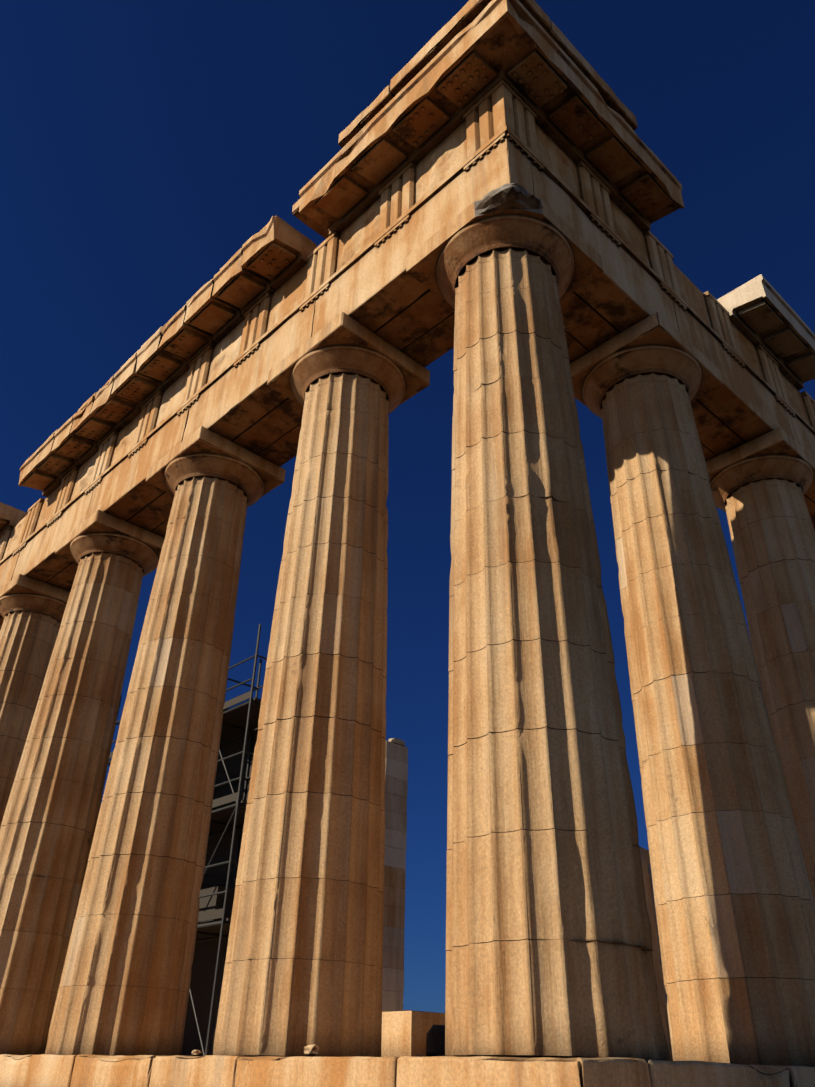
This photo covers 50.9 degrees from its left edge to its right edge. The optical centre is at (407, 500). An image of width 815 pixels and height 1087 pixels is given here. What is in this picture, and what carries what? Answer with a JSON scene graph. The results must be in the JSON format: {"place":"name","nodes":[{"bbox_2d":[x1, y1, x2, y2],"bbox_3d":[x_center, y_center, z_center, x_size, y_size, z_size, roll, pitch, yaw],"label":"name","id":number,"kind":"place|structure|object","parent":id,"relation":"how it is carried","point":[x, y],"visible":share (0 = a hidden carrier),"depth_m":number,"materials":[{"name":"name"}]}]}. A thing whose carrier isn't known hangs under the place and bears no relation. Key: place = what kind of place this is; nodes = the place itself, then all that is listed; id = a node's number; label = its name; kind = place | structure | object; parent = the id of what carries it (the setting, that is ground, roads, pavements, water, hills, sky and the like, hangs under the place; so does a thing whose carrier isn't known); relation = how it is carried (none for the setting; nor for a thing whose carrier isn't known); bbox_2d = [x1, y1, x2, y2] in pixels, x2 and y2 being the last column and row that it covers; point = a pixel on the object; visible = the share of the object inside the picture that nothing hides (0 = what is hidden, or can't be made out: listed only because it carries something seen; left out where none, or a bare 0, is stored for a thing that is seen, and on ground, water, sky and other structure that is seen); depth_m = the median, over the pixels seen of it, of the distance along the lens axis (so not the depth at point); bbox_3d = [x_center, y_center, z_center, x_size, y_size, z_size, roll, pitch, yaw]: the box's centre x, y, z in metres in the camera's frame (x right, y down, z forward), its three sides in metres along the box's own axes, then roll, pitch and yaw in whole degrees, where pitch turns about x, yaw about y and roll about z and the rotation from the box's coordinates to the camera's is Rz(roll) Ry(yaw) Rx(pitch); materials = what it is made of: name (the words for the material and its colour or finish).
{"place":"outdoors","nodes":[
{"label":"outdoors","id":0,"kind":"place"},
{"bbox_2d":[0,0,814,1012],"label":"sky","id":1,"kind":"structure","parent":0,"point":[143,143],"materials":[{"name":"blue"}]},
{"bbox_2d":[426,1025,444,1056],"bbox_3d":[0.454,6.832,10.775,0.397,0.396,0.486,29,-43,-35],"label":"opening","id":2,"kind":"object","parent":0,"point":[435,1040],"visible":0.42,"depth_m":10.67,"materials":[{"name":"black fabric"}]},
{"bbox_2d":[647,864,670,1040],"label":"column","id":3,"kind":"structure","parent":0,"point":[650,874],"depth_m":12.41,"materials":[{"name":"brown stone"}]},
{"label":"ground","id":4,"kind":"structure","parent":0,"visible":0},
{"bbox_2d":[0,1054,814,1086],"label":"stone platform","id":5,"kind":"structure","parent":4,"relation":"on","point":[54,1070],"depth_m":7.81,"materials":[{"name":"stone"}]},
{"bbox_2d":[0,574,69,828],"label":"column","id":6,"kind":"structure","parent":5,"relation":"on","point":[32,610],"depth_m":21.80,"materials":[{"name":"stone"}]},
{"bbox_2d":[0,510,164,1054],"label":"column","id":7,"kind":"structure","parent":5,"relation":"on","point":[49,822],"depth_m":17.02,"materials":[{"name":"stone"}]},
{"bbox_2d":[45,426,285,1055],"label":"column","id":8,"kind":"structure","parent":5,"relation":"on","point":[124,986],"depth_m":13.81,"materials":[{"name":"stone"}]},
{"bbox_2d":[100,624,266,1055],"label":"scaffold tubes","id":9,"kind":"object","parent":5,"relation":"on","point":[221,936],"visible":0.17,"depth_m":16.52},
{"bbox_2d":[109,691,260,1055],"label":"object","id":10,"kind":"object","parent":9,"relation":"on","point":[203,968],"visible":0.04,"depth_m":16.85,"materials":[{"name":"black metal"}]},
{"bbox_2d":[191,1044,422,1056],"bbox_3d":[-1.302,7.001,11.001,3.636,0.356,6.653,29,-43,-35],"label":"rubble","id":11,"kind":"object","parent":5,"relation":"on","point":[311,1050],"visible":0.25,"depth_m":8.50,"materials":[{"name":"stone"}]},
{"bbox_2d":[213,312,429,1056],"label":"column","id":12,"kind":"structure","parent":5,"relation":"on","point":[303,967],"depth_m":11.03,"materials":[{"name":"stone"}]},
{"bbox_2d":[0,125,814,629],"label":"architrave","id":13,"kind":"object","parent":12,"relation":"on","point":[374,287],"visible":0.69,"depth_m":15.60,"materials":[{"name":"stone"}]},
{"bbox_2d":[0,79,814,560],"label":"frieze","id":14,"kind":"object","parent":13,"relation":"on","point":[498,107],"visible":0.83,"depth_m":16.24,"materials":[{"name":"stone"}]},
{"bbox_2d":[0,0,683,533],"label":"cornice","id":15,"kind":"structure","parent":14,"relation":"on","point":[458,66],"depth_m":15.15,"materials":[{"name":"stone"}]},
{"bbox_2d":[717,274,814,390],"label":"cornice block","id":16,"kind":"structure","parent":14,"relation":"on","point":[764,315],"depth_m":18.23,"materials":[{"name":"beige stone"}]},
{"bbox_2d":[212,847,672,1060],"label":"stone blocks","id":17,"kind":"structure","parent":5,"relation":"on","point":[404,1032],"depth_m":11.68,"materials":[{"name":"stone"}]},
{"bbox_2d":[382,738,407,1010],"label":"restored piers","id":18,"kind":"structure","parent":17,"relation":"on","point":[396,781],"depth_m":25.05,"materials":[{"name":"stone"}]},
{"bbox_2d":[406,183,669,1059],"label":"corner column","id":19,"kind":"structure","parent":5,"relation":"on","point":[548,941],"depth_m":8.59,"materials":[{"name":"stone"}]},
{"bbox_2d":[570,312,814,1066],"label":"column","id":20,"kind":"structure","parent":5,"relation":"on","point":[734,905],"depth_m":10.98,"materials":[{"name":"stone"}]},
{"bbox_2d":[705,427,814,903],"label":"column","id":21,"kind":"structure","parent":5,"relation":"on","point":[762,485],"depth_m":15.78,"materials":[{"name":"stone"}]}
]}

